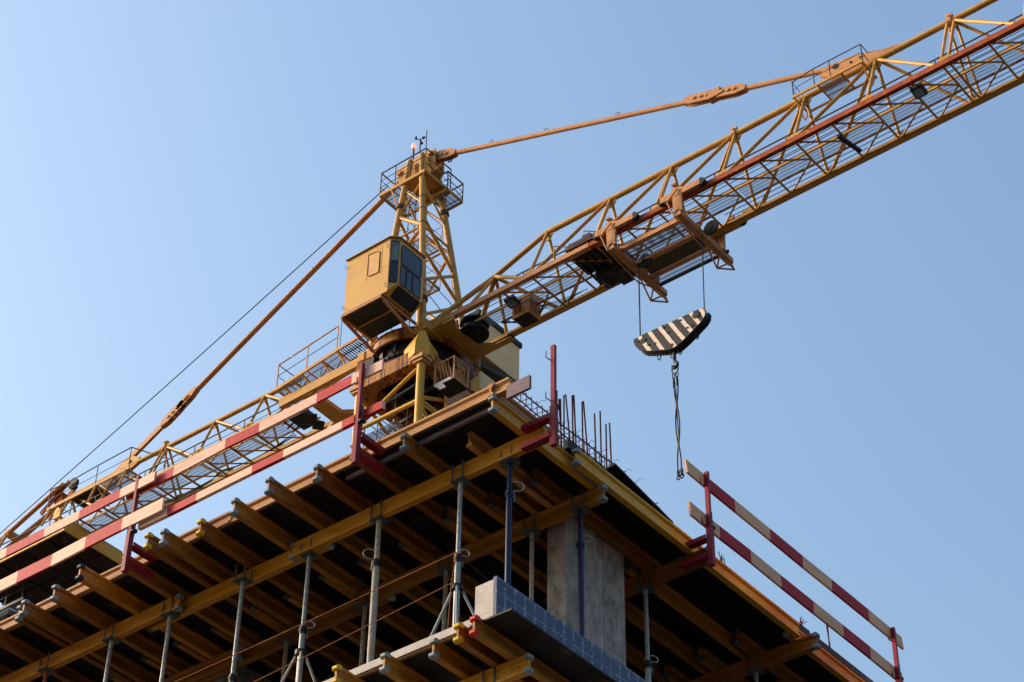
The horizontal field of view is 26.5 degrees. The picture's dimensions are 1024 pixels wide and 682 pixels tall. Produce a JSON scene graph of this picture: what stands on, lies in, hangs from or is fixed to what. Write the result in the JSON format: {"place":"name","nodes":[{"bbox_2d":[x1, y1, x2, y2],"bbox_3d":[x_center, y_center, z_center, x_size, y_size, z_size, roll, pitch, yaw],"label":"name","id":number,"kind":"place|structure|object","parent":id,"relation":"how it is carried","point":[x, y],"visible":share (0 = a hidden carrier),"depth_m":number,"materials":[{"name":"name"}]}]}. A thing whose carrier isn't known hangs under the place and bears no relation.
{"place":"outdoors","nodes":[
{"label":"outdoors","id":0,"kind":"place"},
{"bbox_2d":[0,0,1023,681],"label":"sky","id":1,"kind":"structure","parent":0,"point":[854,383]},
{"label":"ground","id":2,"kind":"structure","parent":0,"visible":0},
{"bbox_2d":[209,517,783,681],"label":"concrete building","id":3,"kind":"structure","parent":2,"relation":"on","point":[601,645],"depth_m":24.73,"materials":[{"name":"grey concrete"}]},
{"bbox_2d":[36,651,55,681],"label":"steel prop","id":4,"kind":"object","parent":3,"relation":"on","point":[46,671],"visible":1,"depth_m":27.82,"materials":[{"name":"grey metal"}]},
{"bbox_2d":[101,621,121,681],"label":"steel prop","id":5,"kind":"object","parent":3,"relation":"on","point":[111,641],"visible":1,"depth_m":27.19,"materials":[{"name":"grey metal"}]},
{"bbox_2d":[0,593,183,681],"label":"timber beam","id":6,"kind":"structure","parent":5,"relation":"on","point":[94,642],"depth_m":27.48,"materials":[{"name":"brown wood"}]},
{"bbox_2d":[15,605,135,681],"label":"timber beam","id":7,"kind":"structure","parent":6,"relation":"on","point":[64,644],"depth_m":27.73,"materials":[{"name":"brown wood"}]},
{"bbox_2d":[175,552,455,681],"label":"rope","id":8,"kind":"object","parent":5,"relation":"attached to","point":[316,617],"visible":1,"depth_m":24.82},
{"bbox_2d":[254,583,450,681],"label":"rope","id":9,"kind":"object","parent":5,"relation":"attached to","point":[352,633],"visible":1,"depth_m":24.27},
{"bbox_2d":[159,595,180,681],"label":"steel prop","id":10,"kind":"object","parent":3,"relation":"on","point":[170,616],"visible":1,"depth_m":26.64,"materials":[{"name":"grey metal"}]},
{"bbox_2d":[158,644,245,681],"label":"timber beam","id":11,"kind":"structure","parent":3,"relation":"on","point":[211,670],"depth_m":27.93,"materials":[{"name":"brown wood"}]},
{"bbox_2d":[0,663,34,681],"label":"timber beam","id":12,"kind":"structure","parent":11,"relation":"on","point":[5,670],"depth_m":28.53,"materials":[{"name":"brown wood"}]},
{"bbox_2d":[0,628,95,681],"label":"timber beam","id":13,"kind":"structure","parent":11,"relation":"on","point":[19,647],"depth_m":28.12,"materials":[{"name":"brown wood"}]},
{"bbox_2d":[19,599,159,681],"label":"timber beam","id":14,"kind":"structure","parent":11,"relation":"on","point":[67,632],"depth_m":27.80,"materials":[{"name":"brown wood"}]},
{"bbox_2d":[108,674,122,681],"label":"timber beam","id":15,"kind":"structure","parent":11,"relation":"on","point":[113,678],"depth_m":28.39,"materials":[{"name":"brown wood"}]},
{"bbox_2d":[49,584,193,672],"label":"timber beam","id":16,"kind":"structure","parent":11,"relation":"on","point":[96,617],"depth_m":27.56,"materials":[{"name":"brown wood"}]},
{"bbox_2d":[141,655,175,675],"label":"timber beam","id":17,"kind":"structure","parent":11,"relation":"on","point":[153,663],"depth_m":28.11,"materials":[{"name":"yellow wood"}]},
{"bbox_2d":[228,562,253,681],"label":"steel prop","id":18,"kind":"object","parent":3,"relation":"on","point":[242,581],"visible":1,"depth_m":25.87,"materials":[{"name":"grey metal"}]},
{"bbox_2d":[276,624,296,681],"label":"steel prop","id":19,"kind":"object","parent":3,"relation":"on","point":[286,642],"visible":0.88,"depth_m":27.18,"materials":[{"name":"grey metal"}]},
{"bbox_2d":[197,596,395,681],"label":"timber beam","id":20,"kind":"structure","parent":19,"relation":"on","point":[337,616],"depth_m":27.25,"materials":[{"name":"brown wood"}]},
{"bbox_2d":[75,563,225,658],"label":"timber beam","id":21,"kind":"structure","parent":20,"relation":"on","point":[133,604],"depth_m":27.17,"materials":[{"name":"brown wood"}]},
{"bbox_2d":[143,532,282,632],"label":"timber beam","id":22,"kind":"structure","parent":20,"relation":"on","point":[152,546],"depth_m":26.49,"materials":[{"name":"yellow wood"}]},
{"bbox_2d":[159,528,309,627],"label":"timber beam","id":23,"kind":"structure","parent":20,"relation":"on","point":[179,547],"depth_m":26.60,"materials":[{"name":"brown wood"}]},
{"bbox_2d":[196,518,338,613],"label":"timber beam","id":24,"kind":"structure","parent":20,"relation":"on","point":[222,541],"depth_m":26.41,"materials":[{"name":"yellow wood"}]},
{"bbox_2d":[230,497,369,594],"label":"timber beam","id":25,"kind":"structure","parent":20,"relation":"on","point":[255,520],"depth_m":26.03,"materials":[{"name":"yellow wood"}]},
{"bbox_2d":[281,648,315,681],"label":"prop tripod","id":26,"kind":"object","parent":3,"relation":"on","point":[300,651],"visible":0.95,"depth_m":24.81,"materials":[{"name":"metal"}]},
{"bbox_2d":[295,539,319,681],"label":"steel prop","id":27,"kind":"object","parent":3,"relation":"on","point":[309,556],"visible":0.95,"depth_m":25.28,"materials":[{"name":"grey metal"}]},
{"bbox_2d":[146,544,334,632],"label":"timber beam","id":28,"kind":"structure","parent":27,"relation":"on","point":[268,569],"depth_m":26.45,"materials":[{"name":"brown wood"}]},
{"bbox_2d":[120,556,265,646],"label":"timber beam","id":29,"kind":"structure","parent":28,"relation":"on","point":[210,614],"depth_m":27.27,"materials":[{"name":"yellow wood"}]},
{"bbox_2d":[264,476,412,589],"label":"timber beam","id":30,"kind":"structure","parent":28,"relation":"on","point":[295,503],"depth_m":25.70,"materials":[{"name":"brown wood"}]},
{"bbox_2d":[355,586,369,665],"bbox_3d":[-1.796,4.117,25.883,0.180,2.706,0.222,-26,-47,29],"label":"steel prop","id":31,"kind":"object","parent":3,"relation":"on","point":[364,606],"visible":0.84,"depth_m":26.44,"materials":[{"name":"grey metal"}]},
{"bbox_2d":[362,499,389,662],"bbox_3d":[-1.571,2.932,24.451,0.194,2.706,0.228,-26,-47,29],"label":"steel prop","id":32,"kind":"object","parent":3,"relation":"on","point":[379,521],"visible":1,"depth_m":24.64,"materials":[{"name":"silver metal"}]},
{"bbox_2d":[0,397,841,681],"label":"deck sheeting","id":33,"kind":"object","parent":3,"relation":"on","point":[715,598],"visible":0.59,"depth_m":26.88,"materials":[{"name":"wood"}]},
{"bbox_2d":[0,583,93,631],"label":"timber beam","id":34,"kind":"structure","parent":33,"relation":"on","point":[79,590],"depth_m":27.60,"materials":[{"name":"brown wood"}]},
{"bbox_2d":[100,511,231,581],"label":"timber beam","id":35,"kind":"structure","parent":33,"relation":"on","point":[189,537],"depth_m":26.41,"materials":[{"name":"brown wood"}]},
{"bbox_2d":[121,475,156,580],"bbox_3d":[-4.518,2.324,26.670,0.206,1.420,0.462,-26,-47,29],"label":"guard rail post","id":36,"kind":"object","parent":35,"relation":"attached to","point":[130,546],"visible":0.98,"depth_m":26.39,"materials":[{"name":"red metal"}]},
{"bbox_2d":[0,471,156,560],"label":"guard board","id":37,"kind":"object","parent":36,"relation":"attached to","point":[81,514],"visible":1,"depth_m":27.42,"materials":[{"name":"red paint"}]},
{"bbox_2d":[0,498,164,592],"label":"guard board","id":38,"kind":"object","parent":36,"relation":"attached to","point":[91,540],"visible":1,"depth_m":26.96,"materials":[{"name":"red paint"}]},
{"bbox_2d":[230,440,380,523],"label":"timber beam","id":39,"kind":"structure","parent":33,"relation":"on","point":[306,481],"depth_m":25.49,"materials":[{"name":"brown wood"}]},
{"bbox_2d":[351,362,384,473],"bbox_3d":[-1.622,0.912,24.849,0.206,1.440,0.462,-26,-47,29],"label":"guard rail post","id":40,"kind":"object","parent":33,"relation":"attached to","point":[365,459],"visible":1,"depth_m":24.58,"materials":[{"name":"red metal"}]},
{"bbox_2d":[126,359,383,499],"bbox_3d":[-3.132,1.095,26.031,4.220,0.153,0.037,-26,-47,29],"label":"guard board","id":41,"kind":"object","parent":40,"relation":"attached to","point":[271,422],"visible":1,"depth_m":25.90,"materials":[{"name":"red paint"}]},
{"bbox_2d":[138,400,384,530],"bbox_3d":[-2.992,1.493,25.567,3.940,0.122,0.059,-26,-47,29],"label":"guard board","id":42,"kind":"object","parent":40,"relation":"attached to","point":[276,458],"visible":1,"depth_m":25.52,"materials":[{"name":"red paint"}]},
{"bbox_2d":[345,406,490,480],"bbox_3d":[-1.046,1.161,24.666,2.220,0.053,0.040,-26,-47,29],"label":"edge batten","id":43,"kind":"object","parent":33,"relation":"attached to","point":[436,435],"visible":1,"depth_m":24.55,"materials":[{"name":"wood"}]},
{"bbox_2d":[379,377,512,448],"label":"timber beam","id":44,"kind":"structure","parent":33,"relation":"on","point":[445,413],"depth_m":24.45,"materials":[{"name":"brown wood"}]},
{"bbox_2d":[506,375,530,399],"bbox_3d":[0.075,0.506,23.806,0.320,0.180,0.035,-26,-47,29],"label":"stop board","id":45,"kind":"object","parent":44,"relation":"attached to","point":[518,387],"visible":1,"depth_m":23.79,"materials":[{"name":"beige wood"}]},
{"bbox_2d":[487,383,560,445],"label":"timber beam","id":46,"kind":"structure","parent":33,"relation":"on","point":[515,405],"depth_m":24.39,"materials":[{"name":"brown wood"}]},
{"bbox_2d":[563,440,613,475],"bbox_3d":[0.887,1.403,25.085,0.070,0.106,0.880,-26,-47,29],"label":"stop board","id":47,"kind":"object","parent":33,"relation":"on","point":[568,446],"visible":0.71,"depth_m":24.84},
{"bbox_2d":[678,527,809,634],"bbox_3d":[2.814,3.047,27.017,0.210,0.096,2.950,-26,-47,29],"label":"stop board","id":48,"kind":"object","parent":33,"relation":"on","point":[804,630],"visible":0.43,"depth_m":27.75,"materials":[{"name":"wood"}]},
{"bbox_2d":[810,633,873,681],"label":"stop board","id":49,"kind":"object","parent":33,"relation":"on","point":[844,661],"visible":0.2,"depth_m":28.33,"materials":[{"name":"wood"}]},
{"bbox_2d":[826,625,830,646],"bbox_3d":[4.153,3.922,28.526,0.022,0.522,0.084,-26,-47,29],"label":"rebar pair","id":50,"kind":"object","parent":49,"relation":"on","point":[827,629],"visible":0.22,"depth_m":28.56},
{"bbox_3d":[-2.326,7.633,32.589,16.780,0.026,14.250,-26,-47,29],"label":"deck bed","id":51,"kind":"object","parent":33,"relation":"on","visible":0},
{"bbox_2d":[514,393,641,481],"bbox_3d":[0.956,1.244,25.873,0.290,1.311,3.347,-26,-47,29],"label":"rebar cage","id":52,"kind":"object","parent":51,"relation":"on","point":[587,444],"visible":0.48,"depth_m":25.79,"materials":[{"name":"metal"}]},
{"bbox_2d":[605,463,672,522],"bbox_3d":[1.289,1.948,25.996,0.770,0.172,1.220,-26,-47,29],"label":"loose sheet","id":53,"kind":"object","parent":52,"relation":"on","point":[620,474],"visible":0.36,"depth_m":25.70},
{"bbox_2d":[436,550,454,630],"bbox_3d":[-0.786,3.614,25.257,0.180,2.706,0.222,-26,-47,29],"label":"steel prop","id":54,"kind":"object","parent":3,"relation":"on","point":[446,571],"visible":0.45,"depth_m":25.86,"materials":[{"name":"grey metal"}]},
{"bbox_2d":[430,582,474,635],"bbox_3d":[-0.658,3.134,23.413,1.028,1.068,0.995,-26,-47,29],"label":"prop tripod","id":55,"kind":"object","parent":3,"relation":"on","point":[457,586],"visible":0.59,"depth_m":23.57,"materials":[{"name":"metal"}]},
{"bbox_2d":[449,460,471,626],"bbox_3d":[-0.583,2.466,23.870,0.180,2.706,0.216,-26,-47,29],"label":"steel prop","id":56,"kind":"object","parent":3,"relation":"on","point":[460,482],"visible":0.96,"depth_m":24.10,"materials":[{"name":"silver metal"}]},
{"bbox_2d":[447,552,456,628],"bbox_3d":[-0.651,2.781,23.526,0.110,1.161,0.010,-26,-47,29],"label":"rope","id":57,"kind":"object","parent":56,"relation":"hanging from","point":[451,589],"visible":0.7,"depth_m":23.61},
{"bbox_2d":[462,557,489,580],"bbox_3d":[-0.016,2.800,24.154,1.444,0.319,0.009,30,-48,-30],"label":"rope","id":58,"kind":"object","parent":56,"relation":"hanging from","point":[475,569],"visible":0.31,"depth_m":23.95,"materials":[{"name":"fabric"}]},
{"bbox_2d":[482,666,495,681],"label":"steel prop","id":59,"kind":"object","parent":3,"relation":"on","point":[494,676],"visible":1,"depth_m":22.26,"materials":[{"name":"blue paint"}]},
{"bbox_2d":[459,653,533,681],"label":"timber beam","id":60,"kind":"structure","parent":59,"relation":"on","point":[515,669],"depth_m":22.14,"materials":[{"name":"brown wood"}]},
{"bbox_2d":[331,664,365,681],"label":"timber beam","id":61,"kind":"structure","parent":60,"relation":"on","point":[342,674],"depth_m":22.72,"materials":[{"name":"yellow wood"}]},
{"bbox_2d":[379,652,431,681],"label":"timber beam","id":62,"kind":"structure","parent":60,"relation":"on","point":[394,669],"depth_m":22.55,"materials":[{"name":"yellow wood"}]},
{"bbox_2d":[429,638,484,679],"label":"timber beam","id":63,"kind":"structure","parent":60,"relation":"on","point":[452,661],"depth_m":22.38,"materials":[{"name":"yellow wood"}]},
{"bbox_2d":[453,622,538,681],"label":"timber beam","id":64,"kind":"structure","parent":60,"relation":"on","point":[478,649],"depth_m":22.14,"materials":[{"name":"yellow wood"}]},
{"bbox_2d":[469,615,570,681],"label":"timber beam","id":65,"kind":"structure","parent":60,"relation":"on","point":[494,640],"depth_m":22.15,"materials":[{"name":"yellow wood"}]},
{"bbox_2d":[470,608,617,681],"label":"formwork ledge","id":66,"kind":"object","parent":65,"relation":"on","point":[537,642],"visible":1,"depth_m":22.32,"materials":[{"name":"brown wood"}]},
{"bbox_2d":[499,446,524,584],"bbox_3d":[-0.016,2.222,23.565,0.214,2.706,0.211,-26,-47,29],"label":"steel prop","id":67,"kind":"object","parent":3,"relation":"on","point":[509,463],"visible":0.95,"depth_m":23.86,"materials":[{"name":"blue paint"}]},
{"bbox_2d":[289,426,547,561],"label":"timber beam","id":68,"kind":"structure","parent":67,"relation":"on","point":[413,496],"depth_m":24.96,"materials":[{"name":"brown wood"}]},
{"bbox_2d":[466,431,556,507],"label":"timber beam","id":69,"kind":"structure","parent":68,"relation":"on","point":[477,445],"depth_m":24.93,"materials":[{"name":"brown wood"}]},
{"bbox_2d":[521,344,559,452],"bbox_3d":[0.310,0.669,24.259,0.462,1.410,0.205,-26,-47,29],"label":"guard rail post","id":70,"kind":"object","parent":68,"relation":"attached to","point":[550,418],"visible":1,"depth_m":24.02,"materials":[{"name":"red metal"}]},
{"bbox_2d":[488,394,598,489],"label":"timber beam","id":71,"kind":"structure","parent":68,"relation":"on","point":[514,421],"depth_m":24.45,"materials":[{"name":"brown wood"}]},
{"bbox_2d":[521,513,542,600],"bbox_3d":[0.231,3.107,24.626,0.180,2.706,0.222,-26,-47,29],"label":"steel prop","id":72,"kind":"object","parent":3,"relation":"on","point":[532,533],"visible":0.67,"depth_m":25.16,"materials":[{"name":"grey metal"}]},
{"bbox_2d":[569,489,592,636],"bbox_3d":[0.777,2.810,24.258,0.184,2.706,0.201,-26,-47,29],"label":"steel prop","id":73,"kind":"object","parent":3,"relation":"on","point":[580,511],"visible":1,"depth_m":24.54,"materials":[{"name":"blue paint"}]},
{"bbox_2d":[353,484,607,611],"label":"timber beam","id":74,"kind":"structure","parent":73,"relation":"on","point":[544,519],"depth_m":25.69,"materials":[{"name":"yellow wood"}]},
{"bbox_2d":[312,463,446,560],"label":"timber beam","id":75,"kind":"structure","parent":74,"relation":"on","point":[352,497],"depth_m":25.53,"materials":[{"name":"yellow wood"}]},
{"bbox_2d":[349,445,489,555],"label":"timber beam","id":76,"kind":"structure","parent":74,"relation":"on","point":[397,483],"depth_m":25.22,"materials":[{"name":"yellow wood"}]},
{"bbox_2d":[398,542,480,598],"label":"timber beam","id":77,"kind":"structure","parent":74,"relation":"on","point":[469,583],"depth_m":26.65,"materials":[{"name":"brown wood"}]},
{"bbox_2d":[399,432,526,538],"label":"timber beam","id":78,"kind":"structure","parent":74,"relation":"on","point":[436,465],"depth_m":24.87,"materials":[{"name":"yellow wood"}]},
{"bbox_2d":[444,505,546,593],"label":"timber beam","id":79,"kind":"structure","parent":74,"relation":"on","point":[471,530],"depth_m":26.11,"materials":[{"name":"brown wood"}]},
{"bbox_2d":[487,490,546,549],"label":"timber beam","id":80,"kind":"structure","parent":74,"relation":"on","point":[497,503],"depth_m":25.50,"materials":[{"name":"brown wood"}]},
{"bbox_2d":[504,479,639,593],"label":"timber beam","id":81,"kind":"structure","parent":74,"relation":"on","point":[527,502],"depth_m":25.35,"materials":[{"name":"brown wood"}]},
{"bbox_2d":[530,467,666,583],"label":"timber beam","id":82,"kind":"structure","parent":74,"relation":"on","point":[556,493],"depth_m":25.75,"materials":[{"name":"brown wood"}]},
{"bbox_2d":[571,447,800,638],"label":"timber beam","id":83,"kind":"structure","parent":74,"relation":"on","point":[619,491],"depth_m":25.81,"materials":[{"name":"yellow wood"}]},
{"bbox_2d":[679,471,715,570],"bbox_3d":[2.202,2.189,26.090,0.462,1.360,0.205,-26,-47,29],"label":"guard rail post","id":84,"kind":"object","parent":83,"relation":"attached to","point":[709,540],"visible":1,"depth_m":25.84,"materials":[{"name":"red metal"}]},
{"bbox_2d":[684,459,903,649],"bbox_3d":[3.653,2.776,27.672,0.042,0.188,5.071,-26,-47,29],"label":"guard board","id":85,"kind":"object","parent":84,"relation":"attached to","point":[780,543],"visible":1,"depth_m":27.53,"materials":[{"name":"red paint"}]},
{"bbox_2d":[688,501,903,681],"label":"guard board","id":86,"kind":"object","parent":84,"relation":"attached to","point":[725,537],"visible":1,"depth_m":27.14,"materials":[{"name":"red paint"}]},
{"bbox_2d":[635,570,658,681],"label":"steel prop","id":87,"kind":"object","parent":3,"relation":"on","point":[645,590],"visible":1,"depth_m":25.87,"materials":[{"name":"grey metal"}]},
{"bbox_2d":[624,546,707,598],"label":"timber beam","id":88,"kind":"structure","parent":87,"relation":"on","point":[664,573],"depth_m":26.14,"materials":[{"name":"yellow wood"}]},
{"bbox_2d":[544,597,668,681],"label":"timber beam","id":89,"kind":"structure","parent":88,"relation":"on","point":[635,656],"depth_m":28.02,"materials":[{"name":"brown wood"}]},
{"bbox_2d":[625,599,710,674],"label":"timber beam","id":90,"kind":"structure","parent":88,"relation":"on","point":[669,640],"depth_m":27.60,"materials":[{"name":"brown wood"}]},
{"bbox_2d":[624,555,749,659],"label":"timber beam","id":91,"kind":"structure","parent":88,"relation":"on","point":[694,614],"depth_m":27.14,"materials":[{"name":"brown wood"}]},
{"bbox_2d":[746,652,764,681],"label":"steel prop","id":92,"kind":"object","parent":3,"relation":"on","point":[756,672],"visible":1,"depth_m":27.62,"materials":[{"name":"grey metal"}]},
{"bbox_2d":[687,632,820,681],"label":"timber beam","id":93,"kind":"structure","parent":92,"relation":"on","point":[799,647],"depth_m":27.60,"materials":[{"name":"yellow wood"}]},
{"bbox_2d":[662,661,691,681],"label":"timber beam","id":94,"kind":"structure","parent":93,"relation":"on","point":[672,673],"depth_m":28.30,"materials":[{"name":"brown wood"}]},
{"bbox_2d":[695,644,749,681],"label":"timber beam","id":95,"kind":"structure","parent":93,"relation":"on","point":[708,659],"depth_m":28.01,"materials":[{"name":"brown wood"}]},
{"bbox_2d":[733,628,807,681],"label":"timber beam","id":96,"kind":"structure","parent":93,"relation":"on","point":[746,644],"depth_m":27.91,"materials":[{"name":"brown wood"}]},
{"bbox_2d":[783,630,864,681],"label":"timber beam","id":97,"kind":"structure","parent":93,"relation":"on","point":[833,665],"depth_m":28.03,"materials":[{"name":"brown wood"}]},
{"bbox_3d":[3.527,5.403,29.258,3.766,0.212,0.092,-26,-47,29],"label":"timber beam","id":98,"kind":"object","parent":3,"relation":"attached to","visible":0},
{"bbox_2d":[887,627,903,681],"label":"guard rail post","id":99,"kind":"object","parent":98,"relation":"attached to","point":[898,678],"visible":1,"depth_m":28.72,"materials":[{"name":"red metal"}]},
{"bbox_2d":[0,0,1023,621],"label":"tower crane","id":100,"kind":"object","parent":2,"relation":"on","point":[446,358],"visible":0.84,"depth_m":59.99,"materials":[{"name":"paint"}]},
{"bbox_2d":[633,308,711,369],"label":"hook block","id":101,"kind":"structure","parent":100,"relation":"hanging from","point":[678,335],"depth_m":54.71,"materials":[{"name":"black paint"}]},
{"bbox_2d":[671,365,683,479],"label":"chain sling","id":102,"kind":"object","parent":101,"relation":"hanging from","point":[679,473],"visible":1,"depth_m":53.18,"materials":[{"name":"metal"}]},
{"bbox_3d":[-1.520,4.538,28.318,3.452,0.212,0.092,-26,-47,29],"label":"timber beam","id":103,"kind":"object","parent":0,"visible":0},
{"bbox_2d":[173,640,207,661],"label":"timber beam","id":104,"kind":"structure","parent":103,"relation":"on","point":[188,650],"depth_m":27.85,"materials":[{"name":"brown wood"}]},
{"bbox_2d":[210,626,323,681],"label":"timber beam","id":105,"kind":"structure","parent":103,"relation":"on","point":[274,660],"depth_m":28.19,"materials":[{"name":"brown wood"}]},
{"bbox_2d":[249,603,365,670],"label":"timber beam","id":106,"kind":"structure","parent":103,"relation":"on","point":[336,654],"depth_m":27.88,"materials":[{"name":"brown wood"}]},
{"bbox_2d":[283,593,395,657],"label":"timber beam","id":107,"kind":"structure","parent":103,"relation":"on","point":[346,628],"depth_m":27.58,"materials":[{"name":"brown wood"}]},
{"bbox_2d":[318,574,430,641],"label":"timber beam","id":108,"kind":"structure","parent":103,"relation":"on","point":[407,626],"depth_m":27.36,"materials":[{"name":"brown wood"}]},
{"bbox_2d":[357,558,469,625],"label":"timber beam","id":109,"kind":"structure","parent":103,"relation":"on","point":[432,603],"depth_m":26.98,"materials":[{"name":"brown wood"}]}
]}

